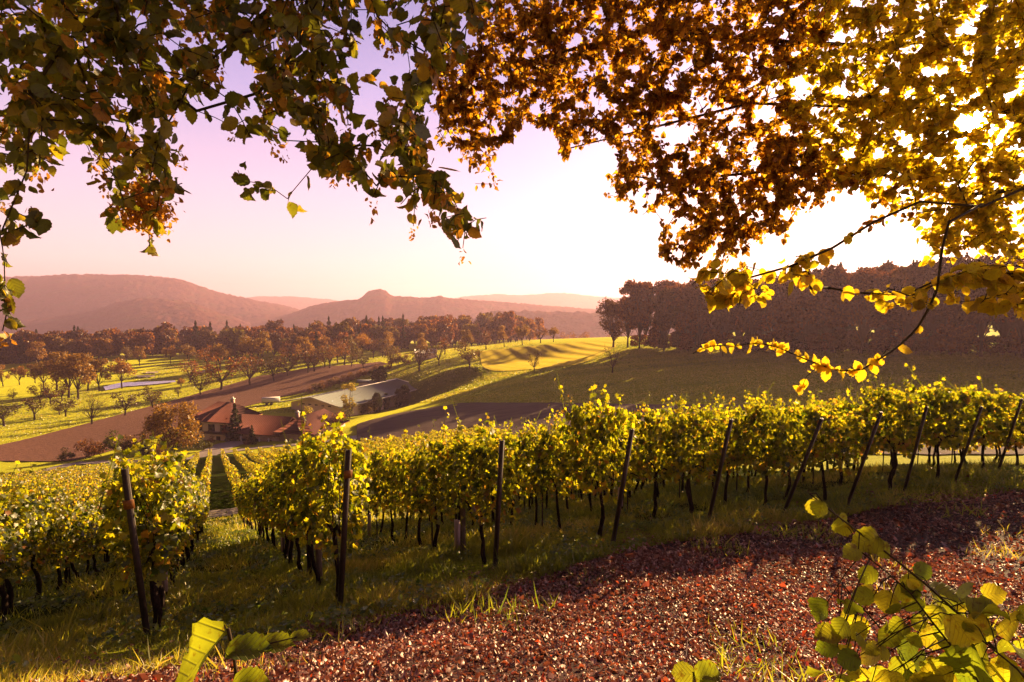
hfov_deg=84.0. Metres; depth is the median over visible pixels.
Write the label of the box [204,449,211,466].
vine row
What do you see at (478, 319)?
broadleaf tree
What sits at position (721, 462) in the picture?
end post
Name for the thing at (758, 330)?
forest tree
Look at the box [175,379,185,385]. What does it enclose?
orchard tree
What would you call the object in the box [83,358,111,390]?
orchard tree
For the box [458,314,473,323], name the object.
broadleaf tree
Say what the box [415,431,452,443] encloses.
vine row
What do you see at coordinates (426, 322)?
broadleaf tree
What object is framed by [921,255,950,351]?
forest tree
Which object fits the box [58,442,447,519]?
vineyard floor
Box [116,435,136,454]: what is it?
bush
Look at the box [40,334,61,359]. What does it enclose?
broadleaf tree
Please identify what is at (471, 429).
vine row
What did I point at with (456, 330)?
broadleaf tree
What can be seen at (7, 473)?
vine row
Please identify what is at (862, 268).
forest tree
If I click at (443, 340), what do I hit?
edge tree
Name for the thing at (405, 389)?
garden conifer
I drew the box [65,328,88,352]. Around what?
broadleaf tree
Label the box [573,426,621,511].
grapevine
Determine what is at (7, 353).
broadleaf tree
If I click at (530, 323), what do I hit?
broadleaf tree
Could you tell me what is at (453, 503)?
grapevine
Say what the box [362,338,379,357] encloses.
orchard tree
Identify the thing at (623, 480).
end post
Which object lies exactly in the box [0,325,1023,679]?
ground
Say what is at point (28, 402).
orchard tree
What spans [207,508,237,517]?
track
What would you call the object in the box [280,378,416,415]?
barn
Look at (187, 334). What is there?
broadleaf tree
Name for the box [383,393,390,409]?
garden conifer
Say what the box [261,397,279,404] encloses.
farm trailer
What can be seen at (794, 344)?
understorey bush
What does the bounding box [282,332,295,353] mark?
broadleaf tree
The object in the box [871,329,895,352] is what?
understorey bush
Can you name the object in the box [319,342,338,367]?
orchard tree
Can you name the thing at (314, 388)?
hedge bush
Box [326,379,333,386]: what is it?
hedge bush
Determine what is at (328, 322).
conifer
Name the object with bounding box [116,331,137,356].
broadleaf tree
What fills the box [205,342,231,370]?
edge tree
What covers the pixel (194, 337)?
conifer
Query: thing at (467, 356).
orchard tree
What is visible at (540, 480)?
grapevine
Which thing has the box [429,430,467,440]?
vine row
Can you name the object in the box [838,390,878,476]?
grapevine
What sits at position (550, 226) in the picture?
sky
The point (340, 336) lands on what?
broadleaf tree
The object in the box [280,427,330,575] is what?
grapevine
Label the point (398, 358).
bush
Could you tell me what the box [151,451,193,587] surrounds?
grapevine
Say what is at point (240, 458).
vine row
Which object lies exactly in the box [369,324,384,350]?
broadleaf tree
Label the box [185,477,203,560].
grapevine
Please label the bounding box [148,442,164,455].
bush
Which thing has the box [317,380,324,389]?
hedge bush
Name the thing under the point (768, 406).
grapevine
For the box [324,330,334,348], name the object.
broadleaf tree
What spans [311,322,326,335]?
broadleaf tree
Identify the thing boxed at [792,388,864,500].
grapevine
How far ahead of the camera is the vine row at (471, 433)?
95.55 m
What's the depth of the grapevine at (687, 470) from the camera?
14.39 m
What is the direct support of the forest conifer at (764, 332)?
on the ground at (22, 385)
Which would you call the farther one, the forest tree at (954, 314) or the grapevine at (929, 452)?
the forest tree at (954, 314)
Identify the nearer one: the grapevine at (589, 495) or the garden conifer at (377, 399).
the grapevine at (589, 495)
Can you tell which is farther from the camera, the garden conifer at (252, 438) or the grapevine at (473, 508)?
the garden conifer at (252, 438)
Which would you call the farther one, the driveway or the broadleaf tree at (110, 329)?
the broadleaf tree at (110, 329)
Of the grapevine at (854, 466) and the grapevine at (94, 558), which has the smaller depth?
the grapevine at (94, 558)
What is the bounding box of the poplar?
[340,382,360,417]
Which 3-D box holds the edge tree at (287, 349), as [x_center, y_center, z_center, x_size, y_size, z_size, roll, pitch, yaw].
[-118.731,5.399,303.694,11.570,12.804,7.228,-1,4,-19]
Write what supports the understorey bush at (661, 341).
on the ground at (22, 385)
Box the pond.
[104,380,175,389]
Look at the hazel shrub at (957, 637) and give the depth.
1.40 m
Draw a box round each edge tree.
[23,341,47,362]
[100,338,113,357]
[121,345,131,361]
[130,346,145,365]
[161,345,178,363]
[178,343,197,364]
[196,344,211,365]
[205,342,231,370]
[224,345,246,361]
[238,335,262,363]
[255,331,272,361]
[278,340,300,360]
[295,336,314,362]
[317,336,331,350]
[351,333,372,355]
[379,330,393,355]
[416,333,427,346]
[438,333,449,354]
[458,329,473,347]
[480,329,491,348]
[497,325,507,346]
[514,324,529,344]
[533,325,548,342]
[547,327,559,341]
[595,296,628,346]
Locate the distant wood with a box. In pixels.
[238,331,610,350]
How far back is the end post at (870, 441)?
12.25 m
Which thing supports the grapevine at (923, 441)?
on the ground at (22, 385)
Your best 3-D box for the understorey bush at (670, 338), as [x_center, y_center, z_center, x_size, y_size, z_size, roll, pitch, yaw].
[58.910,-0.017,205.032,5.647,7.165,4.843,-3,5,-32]
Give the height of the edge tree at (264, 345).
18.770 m
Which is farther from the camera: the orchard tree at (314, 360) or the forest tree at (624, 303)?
the orchard tree at (314, 360)
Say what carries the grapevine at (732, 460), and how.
on the ground at (22, 385)
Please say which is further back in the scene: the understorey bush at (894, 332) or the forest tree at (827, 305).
the forest tree at (827, 305)
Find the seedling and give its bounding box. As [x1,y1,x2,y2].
[671,659,721,681]
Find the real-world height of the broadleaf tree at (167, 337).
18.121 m
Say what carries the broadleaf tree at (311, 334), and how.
on the ground at (22, 385)
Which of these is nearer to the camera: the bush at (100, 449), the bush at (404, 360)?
the bush at (100, 449)
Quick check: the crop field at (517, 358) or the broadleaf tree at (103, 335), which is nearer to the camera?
the crop field at (517, 358)
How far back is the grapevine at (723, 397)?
18.15 m
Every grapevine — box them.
[0,460,38,620]
[0,464,49,612]
[0,478,5,561]
[7,469,66,600]
[27,489,81,589]
[43,487,88,588]
[57,486,100,579]
[73,497,107,573]
[81,482,104,571]
[88,489,109,566]
[97,434,193,631]
[118,442,190,609]
[137,454,192,594]
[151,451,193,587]
[154,450,198,551]
[160,445,198,574]
[179,487,200,564]
[180,464,198,570]
[181,462,201,562]
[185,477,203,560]
[189,474,204,551]
[190,479,203,552]
[191,465,205,532]
[193,476,207,541]
[235,482,244,518]
[236,491,244,526]
[236,492,246,527]
[238,473,249,526]
[238,475,252,527]
[238,480,248,528]
[239,474,251,529]
[240,471,254,531]
[242,472,256,531]
[243,468,256,520]
[244,479,262,533]
[245,473,258,535]
[247,464,261,537]
[249,462,265,541]
[250,465,268,543]
[251,453,270,543]
[253,466,272,545]
[258,458,276,549]
[262,444,291,554]
[266,439,293,559]
[268,474,294,566]
[274,422,316,572]
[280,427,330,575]
[285,419,341,587]
[289,395,373,598]
[356,451,381,535]
[361,449,394,537]
[366,427,404,538]
[380,435,424,538]
[390,429,439,545]
[412,419,455,548]
[427,406,484,554]
[446,438,465,521]
[449,398,522,564]
[459,440,490,524]
[477,419,505,526]
[489,417,534,527]
[510,411,558,525]
[517,446,543,513]
[531,421,556,508]
[532,405,593,529]
[552,434,586,509]
[554,375,637,539]
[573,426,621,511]
[578,444,596,499]
[599,411,648,508]
[618,415,649,498]
[624,392,686,516]
[629,463,650,494]
[635,407,675,498]
[659,391,732,514]
[664,397,715,500]
[674,418,702,492]
[698,393,762,504]
[699,405,735,490]
[717,394,746,481]
[724,395,772,491]
[731,381,806,507]
[748,389,816,499]
[749,386,791,476]
[781,390,843,483]
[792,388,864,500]
[796,395,824,472]
[815,387,878,485]
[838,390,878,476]
[851,392,875,471]
[857,369,928,489]
[867,390,926,475]
[873,384,930,471]
[897,382,950,465]
[904,363,976,478]
[912,438,945,463]
[920,384,962,466]
[940,442,978,462]
[942,375,1021,469]
[945,441,987,463]
[961,385,999,464]
[974,438,1008,463]
[987,384,1023,466]
[988,407,1023,463]
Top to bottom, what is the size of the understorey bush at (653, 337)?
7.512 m
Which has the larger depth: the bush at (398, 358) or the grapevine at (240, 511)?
the bush at (398, 358)
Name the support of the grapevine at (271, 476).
on the vineyard floor at (54, 611)
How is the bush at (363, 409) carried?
on the ground at (22, 385)
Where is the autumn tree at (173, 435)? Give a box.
[134,399,205,452]
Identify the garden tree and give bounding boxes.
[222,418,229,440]
[300,406,313,415]
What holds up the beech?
on the ground at (22, 385)
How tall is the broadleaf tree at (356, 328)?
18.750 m
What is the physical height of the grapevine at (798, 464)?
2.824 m
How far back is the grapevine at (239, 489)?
27.09 m
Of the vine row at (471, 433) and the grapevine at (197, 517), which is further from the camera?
the vine row at (471, 433)
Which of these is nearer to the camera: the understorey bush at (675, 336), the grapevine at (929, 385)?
the grapevine at (929, 385)
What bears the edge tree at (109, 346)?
on the ground at (22, 385)
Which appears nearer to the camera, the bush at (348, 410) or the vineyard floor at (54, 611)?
the vineyard floor at (54, 611)
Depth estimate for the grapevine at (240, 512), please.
29.88 m
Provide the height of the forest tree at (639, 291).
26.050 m
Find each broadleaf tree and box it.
[0,338,18,363]
[3,334,27,363]
[10,329,34,360]
[24,337,48,362]
[32,332,51,361]
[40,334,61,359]
[48,330,66,352]
[48,337,74,360]
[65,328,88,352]
[72,338,91,355]
[88,337,106,359]
[91,331,114,358]
[100,328,116,356]
[104,331,117,356]
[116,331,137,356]
[122,329,139,355]
[131,331,155,354]
[136,328,152,352]
[143,336,159,355]
[152,321,177,345]
[155,331,176,356]
[162,328,180,355]
[178,335,184,346]
[179,326,197,347]
[196,330,218,351]
[198,326,214,340]
[218,337,231,358]
[219,328,229,337]
[226,327,244,357]
[238,326,254,354]
[244,336,255,354]
[250,335,264,356]
[251,326,259,333]
[256,326,266,334]
[264,319,283,331]
[264,331,283,355]
[274,326,293,350]
[279,337,294,357]
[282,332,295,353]
[289,333,297,354]
[294,326,303,333]
[294,336,305,354]
[297,327,317,337]
[307,331,322,342]
[309,320,325,327]
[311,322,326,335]
[314,328,324,340]
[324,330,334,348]
[328,331,341,342]
[329,321,353,344]
[335,332,347,341]
[340,325,355,336]
[340,335,354,353]
[342,317,358,335]
[351,322,362,340]
[359,318,376,325]
[360,323,373,350]
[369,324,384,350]
[380,325,400,348]
[384,317,393,321]
[384,321,391,326]
[392,318,410,326]
[392,326,406,346]
[400,325,413,346]
[410,323,428,343]
[414,320,430,339]
[417,316,429,325]
[427,327,438,346]
[428,315,437,319]
[429,319,440,340]
[429,323,443,344]
[436,318,455,344]
[444,316,461,345]
[444,323,459,346]
[457,317,471,344]
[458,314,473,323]
[462,323,482,345]
[471,326,484,345]
[474,312,492,324]
[483,315,493,342]
[484,319,501,343]
[498,311,519,342]
[503,318,518,342]
[513,320,523,341]
[515,315,525,340]
[522,318,536,340]
[532,317,546,339]
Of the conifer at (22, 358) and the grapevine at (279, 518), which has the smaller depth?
the grapevine at (279, 518)
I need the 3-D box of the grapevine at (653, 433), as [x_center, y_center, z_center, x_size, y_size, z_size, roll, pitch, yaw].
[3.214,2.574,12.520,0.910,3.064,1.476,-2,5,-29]
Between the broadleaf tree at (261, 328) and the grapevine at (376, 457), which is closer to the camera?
the grapevine at (376, 457)
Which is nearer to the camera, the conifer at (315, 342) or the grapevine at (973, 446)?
the grapevine at (973, 446)
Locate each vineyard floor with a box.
[0,468,916,638]
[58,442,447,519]
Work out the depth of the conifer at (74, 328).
371.88 m
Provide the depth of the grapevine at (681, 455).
11.39 m
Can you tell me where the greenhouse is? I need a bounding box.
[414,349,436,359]
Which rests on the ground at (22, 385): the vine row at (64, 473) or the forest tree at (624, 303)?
the forest tree at (624, 303)
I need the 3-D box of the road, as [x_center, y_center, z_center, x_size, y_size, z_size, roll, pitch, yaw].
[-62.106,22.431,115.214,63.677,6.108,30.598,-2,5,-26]
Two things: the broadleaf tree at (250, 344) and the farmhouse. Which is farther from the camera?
the broadleaf tree at (250, 344)
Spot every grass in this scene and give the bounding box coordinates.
[0,455,1023,681]
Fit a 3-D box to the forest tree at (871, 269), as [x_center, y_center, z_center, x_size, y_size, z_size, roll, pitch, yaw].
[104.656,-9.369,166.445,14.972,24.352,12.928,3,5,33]
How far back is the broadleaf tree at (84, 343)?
347.11 m
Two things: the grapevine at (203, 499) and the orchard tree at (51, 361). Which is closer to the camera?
the grapevine at (203, 499)
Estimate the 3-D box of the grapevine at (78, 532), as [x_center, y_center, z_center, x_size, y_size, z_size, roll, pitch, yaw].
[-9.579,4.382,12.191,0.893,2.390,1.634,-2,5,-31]
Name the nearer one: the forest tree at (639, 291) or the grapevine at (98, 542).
the grapevine at (98, 542)
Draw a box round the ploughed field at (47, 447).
[0,362,386,460]
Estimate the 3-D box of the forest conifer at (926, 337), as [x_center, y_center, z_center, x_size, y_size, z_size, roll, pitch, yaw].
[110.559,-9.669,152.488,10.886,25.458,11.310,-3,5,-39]
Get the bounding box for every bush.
[55,447,75,460]
[73,438,99,458]
[89,440,105,454]
[101,429,125,453]
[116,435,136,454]
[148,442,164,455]
[194,435,213,448]
[207,435,214,441]
[244,436,250,444]
[311,383,318,391]
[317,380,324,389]
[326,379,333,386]
[328,376,339,385]
[331,412,346,422]
[341,375,348,381]
[342,408,352,418]
[347,371,354,381]
[355,370,362,378]
[358,399,368,413]
[359,368,367,375]
[365,399,377,413]
[393,352,402,363]
[401,354,410,364]
[630,335,640,346]
[640,334,647,346]
[647,327,658,343]
[647,331,660,347]
[657,336,669,347]
[668,331,675,346]
[671,330,681,347]
[696,332,707,351]
[703,329,720,350]
[717,332,735,352]
[732,335,743,351]
[741,334,756,349]
[752,333,765,350]
[763,334,767,349]
[765,331,778,350]
[771,327,792,350]
[787,330,804,352]
[806,333,822,351]
[858,331,874,351]
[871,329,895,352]
[888,328,903,351]
[896,336,914,352]
[908,327,928,353]
[962,324,990,354]
[983,335,999,354]
[995,336,1013,354]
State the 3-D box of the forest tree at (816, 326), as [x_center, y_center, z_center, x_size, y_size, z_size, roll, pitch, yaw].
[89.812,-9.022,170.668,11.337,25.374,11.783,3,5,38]
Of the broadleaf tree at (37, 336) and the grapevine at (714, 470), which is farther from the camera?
the broadleaf tree at (37, 336)
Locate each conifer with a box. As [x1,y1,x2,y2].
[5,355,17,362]
[14,336,30,363]
[70,325,81,354]
[138,434,150,454]
[173,326,181,352]
[190,320,200,353]
[225,403,242,441]
[248,425,257,444]
[310,332,320,357]
[325,316,330,346]
[357,323,365,349]
[371,369,380,380]
[371,392,382,412]
[375,366,387,381]
[380,316,385,342]
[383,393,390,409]
[393,388,402,407]
[398,324,408,348]
[399,385,411,405]
[479,318,487,344]
[754,281,769,334]
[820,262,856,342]
[914,264,939,344]
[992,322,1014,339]
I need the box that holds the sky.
[0,0,1023,300]
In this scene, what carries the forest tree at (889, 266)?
on the ground at (22, 385)
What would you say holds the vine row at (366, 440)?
on the vineyard floor at (221, 495)
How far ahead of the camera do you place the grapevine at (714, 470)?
15.91 m
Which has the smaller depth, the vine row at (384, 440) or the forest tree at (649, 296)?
the vine row at (384, 440)
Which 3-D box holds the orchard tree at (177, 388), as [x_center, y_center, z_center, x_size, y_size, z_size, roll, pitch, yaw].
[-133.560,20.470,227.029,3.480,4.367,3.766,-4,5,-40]
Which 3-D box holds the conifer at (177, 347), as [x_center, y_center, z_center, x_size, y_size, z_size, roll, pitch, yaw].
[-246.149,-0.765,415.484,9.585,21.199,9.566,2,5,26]
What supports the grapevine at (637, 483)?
on the ground at (22, 385)
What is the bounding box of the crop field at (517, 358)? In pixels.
[480,339,615,370]
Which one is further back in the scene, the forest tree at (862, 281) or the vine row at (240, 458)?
the forest tree at (862, 281)
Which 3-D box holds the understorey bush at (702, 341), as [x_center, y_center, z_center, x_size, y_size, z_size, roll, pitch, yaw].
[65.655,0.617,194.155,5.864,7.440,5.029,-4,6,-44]
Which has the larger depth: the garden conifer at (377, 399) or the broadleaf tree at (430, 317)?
the broadleaf tree at (430, 317)
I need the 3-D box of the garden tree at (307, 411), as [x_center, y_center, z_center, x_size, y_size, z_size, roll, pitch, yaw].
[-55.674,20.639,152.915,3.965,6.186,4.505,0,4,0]
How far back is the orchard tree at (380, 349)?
297.54 m
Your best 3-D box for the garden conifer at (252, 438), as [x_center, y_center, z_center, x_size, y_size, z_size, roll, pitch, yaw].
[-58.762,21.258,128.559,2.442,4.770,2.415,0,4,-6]
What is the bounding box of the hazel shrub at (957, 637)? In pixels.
[804,493,1023,681]
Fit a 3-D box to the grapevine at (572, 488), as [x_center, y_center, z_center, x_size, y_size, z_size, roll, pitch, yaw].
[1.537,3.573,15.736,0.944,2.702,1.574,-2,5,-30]
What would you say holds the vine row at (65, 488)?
on the vineyard floor at (221, 495)
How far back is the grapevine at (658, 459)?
15.36 m
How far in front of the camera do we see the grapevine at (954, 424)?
14.44 m
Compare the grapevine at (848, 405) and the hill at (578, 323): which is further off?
the hill at (578, 323)
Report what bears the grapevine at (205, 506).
on the vineyard floor at (54, 611)
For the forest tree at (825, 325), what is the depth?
178.61 m
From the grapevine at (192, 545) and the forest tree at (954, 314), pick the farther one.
the forest tree at (954, 314)
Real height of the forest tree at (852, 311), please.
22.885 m
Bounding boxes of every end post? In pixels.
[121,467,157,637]
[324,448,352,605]
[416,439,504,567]
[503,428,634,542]
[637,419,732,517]
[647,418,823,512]
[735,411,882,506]
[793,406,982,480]
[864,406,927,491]
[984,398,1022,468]
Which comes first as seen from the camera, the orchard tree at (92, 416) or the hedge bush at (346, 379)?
the orchard tree at (92, 416)
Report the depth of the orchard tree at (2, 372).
257.37 m
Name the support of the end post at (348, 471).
on the ground at (22, 385)
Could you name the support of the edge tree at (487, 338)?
on the ground at (22, 385)
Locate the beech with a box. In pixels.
[429,0,1023,394]
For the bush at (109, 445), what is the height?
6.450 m
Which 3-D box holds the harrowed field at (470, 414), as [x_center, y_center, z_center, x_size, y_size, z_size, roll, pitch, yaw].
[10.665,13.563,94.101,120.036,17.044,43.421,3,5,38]
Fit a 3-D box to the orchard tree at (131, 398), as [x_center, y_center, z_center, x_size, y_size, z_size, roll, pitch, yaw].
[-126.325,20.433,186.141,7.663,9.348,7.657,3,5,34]
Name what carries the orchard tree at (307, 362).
on the ground at (22, 385)
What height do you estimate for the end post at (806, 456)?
3.153 m
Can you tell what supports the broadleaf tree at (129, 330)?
on the ground at (22, 385)
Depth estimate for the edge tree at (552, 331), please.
257.68 m
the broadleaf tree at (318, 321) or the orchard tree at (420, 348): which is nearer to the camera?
the orchard tree at (420, 348)
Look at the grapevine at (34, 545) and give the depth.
9.19 m
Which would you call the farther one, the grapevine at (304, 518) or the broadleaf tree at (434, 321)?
the broadleaf tree at (434, 321)
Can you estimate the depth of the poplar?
167.29 m
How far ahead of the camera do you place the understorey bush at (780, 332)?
168.41 m
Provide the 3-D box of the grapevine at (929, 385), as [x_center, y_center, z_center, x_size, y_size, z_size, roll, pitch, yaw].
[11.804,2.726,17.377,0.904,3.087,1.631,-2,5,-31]
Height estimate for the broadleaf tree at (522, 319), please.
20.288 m
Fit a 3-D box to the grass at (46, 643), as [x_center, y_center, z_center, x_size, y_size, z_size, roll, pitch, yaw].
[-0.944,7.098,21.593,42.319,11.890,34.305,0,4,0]
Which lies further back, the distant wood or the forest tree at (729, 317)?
the distant wood
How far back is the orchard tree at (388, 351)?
242.34 m
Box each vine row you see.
[0,465,76,491]
[0,467,61,485]
[0,469,30,478]
[0,472,14,476]
[1,468,46,483]
[8,482,77,499]
[13,464,91,489]
[34,463,105,487]
[36,479,101,498]
[52,476,118,504]
[58,460,119,485]
[80,458,134,483]
[87,475,137,501]
[102,459,146,480]
[188,452,199,466]
[200,464,211,502]
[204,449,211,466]
[220,448,228,466]
[225,462,240,506]
[232,448,247,469]
[244,460,263,476]
[245,448,265,465]
[258,447,277,460]
[270,447,290,455]
[353,440,389,451]
[360,438,404,448]
[373,436,419,448]
[387,435,428,447]
[402,433,445,441]
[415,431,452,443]
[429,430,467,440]
[444,428,483,438]
[457,426,490,434]
[472,424,506,433]
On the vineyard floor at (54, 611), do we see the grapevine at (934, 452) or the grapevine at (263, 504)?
the grapevine at (263, 504)
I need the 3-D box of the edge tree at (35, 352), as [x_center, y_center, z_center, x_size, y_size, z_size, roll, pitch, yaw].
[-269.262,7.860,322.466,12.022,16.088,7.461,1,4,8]
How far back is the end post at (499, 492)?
8.72 m
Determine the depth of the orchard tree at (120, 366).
244.51 m
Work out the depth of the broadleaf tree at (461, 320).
378.41 m
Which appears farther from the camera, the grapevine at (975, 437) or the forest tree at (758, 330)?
the forest tree at (758, 330)
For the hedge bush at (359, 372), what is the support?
on the ground at (22, 385)
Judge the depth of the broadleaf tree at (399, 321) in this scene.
417.64 m
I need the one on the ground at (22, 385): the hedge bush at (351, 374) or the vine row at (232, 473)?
the hedge bush at (351, 374)
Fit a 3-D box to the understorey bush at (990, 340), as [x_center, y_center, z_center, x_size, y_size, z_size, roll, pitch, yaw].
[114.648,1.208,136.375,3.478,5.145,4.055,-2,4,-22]
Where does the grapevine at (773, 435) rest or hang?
on the ground at (22, 385)
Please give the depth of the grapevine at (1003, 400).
15.18 m
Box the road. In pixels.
[35,436,364,471]
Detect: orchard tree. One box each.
[0,364,9,385]
[0,400,20,425]
[6,388,17,400]
[8,365,26,384]
[20,397,47,419]
[24,364,42,382]
[26,382,52,401]
[27,360,48,388]
[38,351,69,388]
[39,381,59,403]
[42,353,88,397]
[47,402,66,414]
[51,397,78,416]
[54,383,68,399]
[56,352,100,398]
[74,391,109,423]
[81,359,102,390]
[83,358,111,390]
[106,357,136,388]
[110,393,140,414]
[138,386,165,407]
[174,387,181,396]
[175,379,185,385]
[178,359,200,382]
[186,372,211,394]
[198,351,241,389]
[235,352,266,384]
[258,358,284,380]
[273,350,301,376]
[298,346,318,372]
[304,347,325,371]
[315,346,334,366]
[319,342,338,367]
[328,340,345,362]
[336,339,350,364]
[346,338,363,361]
[346,354,357,365]
[356,354,368,367]
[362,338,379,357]
[372,337,389,356]
[384,344,399,365]
[409,345,432,370]
[431,338,447,364]
[454,341,481,368]
[524,350,541,371]
[602,346,625,372]
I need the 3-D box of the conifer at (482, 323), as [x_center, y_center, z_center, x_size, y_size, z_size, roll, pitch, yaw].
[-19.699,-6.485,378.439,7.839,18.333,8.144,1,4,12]
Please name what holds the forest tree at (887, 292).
on the ground at (22, 385)
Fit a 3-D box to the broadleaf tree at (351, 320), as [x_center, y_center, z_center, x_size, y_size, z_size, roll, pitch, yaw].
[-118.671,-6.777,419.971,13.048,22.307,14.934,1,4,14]
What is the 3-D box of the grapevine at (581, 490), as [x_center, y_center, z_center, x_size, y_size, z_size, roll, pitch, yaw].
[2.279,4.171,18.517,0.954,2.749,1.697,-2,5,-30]
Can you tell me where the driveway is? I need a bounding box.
[191,441,244,456]
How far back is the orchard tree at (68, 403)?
188.76 m
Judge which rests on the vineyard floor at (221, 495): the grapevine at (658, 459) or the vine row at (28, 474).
the vine row at (28, 474)
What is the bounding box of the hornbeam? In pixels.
[0,0,500,347]
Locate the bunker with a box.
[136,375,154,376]
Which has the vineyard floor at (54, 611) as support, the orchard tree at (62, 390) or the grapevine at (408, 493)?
the grapevine at (408, 493)
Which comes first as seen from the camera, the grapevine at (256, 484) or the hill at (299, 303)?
the grapevine at (256, 484)
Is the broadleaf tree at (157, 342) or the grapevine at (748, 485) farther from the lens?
the broadleaf tree at (157, 342)
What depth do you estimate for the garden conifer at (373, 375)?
209.60 m
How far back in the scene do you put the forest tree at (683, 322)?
198.00 m
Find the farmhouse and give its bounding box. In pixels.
[187,397,349,441]
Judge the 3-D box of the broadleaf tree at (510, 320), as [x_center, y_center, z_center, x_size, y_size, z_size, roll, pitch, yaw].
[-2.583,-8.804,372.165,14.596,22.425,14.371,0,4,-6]
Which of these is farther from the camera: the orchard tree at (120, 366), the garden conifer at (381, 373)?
the orchard tree at (120, 366)
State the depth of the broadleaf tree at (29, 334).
350.28 m
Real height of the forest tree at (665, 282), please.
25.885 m
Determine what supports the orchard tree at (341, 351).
on the ground at (22, 385)
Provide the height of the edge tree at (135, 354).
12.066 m
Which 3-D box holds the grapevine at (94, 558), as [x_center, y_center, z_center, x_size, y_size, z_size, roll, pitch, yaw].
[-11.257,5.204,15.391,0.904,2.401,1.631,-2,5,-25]
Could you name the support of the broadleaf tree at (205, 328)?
on the ground at (22, 385)
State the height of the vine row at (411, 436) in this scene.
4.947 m
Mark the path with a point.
(972, 524)
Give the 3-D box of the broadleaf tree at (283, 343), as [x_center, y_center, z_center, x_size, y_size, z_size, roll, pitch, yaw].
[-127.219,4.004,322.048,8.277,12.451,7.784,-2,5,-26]
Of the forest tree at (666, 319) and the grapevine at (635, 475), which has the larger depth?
the forest tree at (666, 319)
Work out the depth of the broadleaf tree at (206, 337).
392.04 m
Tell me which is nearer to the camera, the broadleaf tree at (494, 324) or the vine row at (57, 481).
the vine row at (57, 481)
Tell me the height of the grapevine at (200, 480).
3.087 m
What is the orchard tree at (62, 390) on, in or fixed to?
on the ground at (22, 385)
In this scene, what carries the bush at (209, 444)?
on the ground at (22, 385)
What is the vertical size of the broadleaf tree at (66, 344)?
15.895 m
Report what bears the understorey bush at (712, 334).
on the ground at (22, 385)
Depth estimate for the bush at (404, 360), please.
236.75 m
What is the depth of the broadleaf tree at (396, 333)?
350.68 m
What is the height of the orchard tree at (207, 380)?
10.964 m
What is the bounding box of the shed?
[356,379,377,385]
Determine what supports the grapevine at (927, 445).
on the ground at (22, 385)
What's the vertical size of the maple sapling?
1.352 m
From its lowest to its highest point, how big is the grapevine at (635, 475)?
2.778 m
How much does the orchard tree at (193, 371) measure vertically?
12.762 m
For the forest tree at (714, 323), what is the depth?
194.00 m
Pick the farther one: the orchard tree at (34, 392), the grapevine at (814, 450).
the orchard tree at (34, 392)
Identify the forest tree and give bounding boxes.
[616,279,638,347]
[626,281,653,348]
[642,281,656,339]
[643,287,680,350]
[649,285,671,332]
[654,279,677,330]
[668,283,687,329]
[673,286,699,350]
[685,279,712,352]
[698,280,721,332]
[706,279,737,352]
[724,286,765,352]
[729,307,749,350]
[751,282,768,333]
[758,271,790,352]
[775,279,801,337]
[783,280,818,352]
[798,269,825,350]
[809,268,825,332]
[813,263,848,351]
[813,272,850,352]
[818,275,829,341]
[839,269,885,353]
[847,278,880,350]
[851,267,869,274]
[854,267,882,344]
[874,265,905,335]
[874,268,907,350]
[875,261,894,329]
[882,259,933,354]
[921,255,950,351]
[931,252,970,354]
[947,291,991,353]
[960,254,1010,356]
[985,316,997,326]
[987,297,1014,344]
[991,254,1023,357]
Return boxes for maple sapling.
[175,617,311,681]
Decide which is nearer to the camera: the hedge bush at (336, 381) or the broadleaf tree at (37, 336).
the hedge bush at (336, 381)
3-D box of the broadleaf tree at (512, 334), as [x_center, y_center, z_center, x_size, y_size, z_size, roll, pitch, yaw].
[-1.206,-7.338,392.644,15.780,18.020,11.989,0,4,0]
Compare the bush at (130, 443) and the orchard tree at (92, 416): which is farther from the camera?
the orchard tree at (92, 416)
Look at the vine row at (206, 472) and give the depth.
46.72 m
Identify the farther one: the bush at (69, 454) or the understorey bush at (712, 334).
the understorey bush at (712, 334)
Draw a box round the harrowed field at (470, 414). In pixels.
[357,402,1023,454]
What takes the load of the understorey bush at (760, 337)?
on the ground at (22, 385)
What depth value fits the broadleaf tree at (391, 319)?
451.14 m
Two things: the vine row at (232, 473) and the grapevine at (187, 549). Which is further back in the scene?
the vine row at (232, 473)
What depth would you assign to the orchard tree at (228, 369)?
236.02 m
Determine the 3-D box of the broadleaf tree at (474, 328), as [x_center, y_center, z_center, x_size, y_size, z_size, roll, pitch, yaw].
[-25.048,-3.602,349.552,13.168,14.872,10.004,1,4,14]
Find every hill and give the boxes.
[0,274,298,324]
[0,297,257,333]
[244,296,337,309]
[257,289,602,329]
[456,293,628,309]
[471,310,771,340]
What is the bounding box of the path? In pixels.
[125,491,1023,681]
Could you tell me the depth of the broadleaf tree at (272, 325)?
409.55 m
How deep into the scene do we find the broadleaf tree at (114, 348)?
375.32 m
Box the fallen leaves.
[4,468,1023,681]

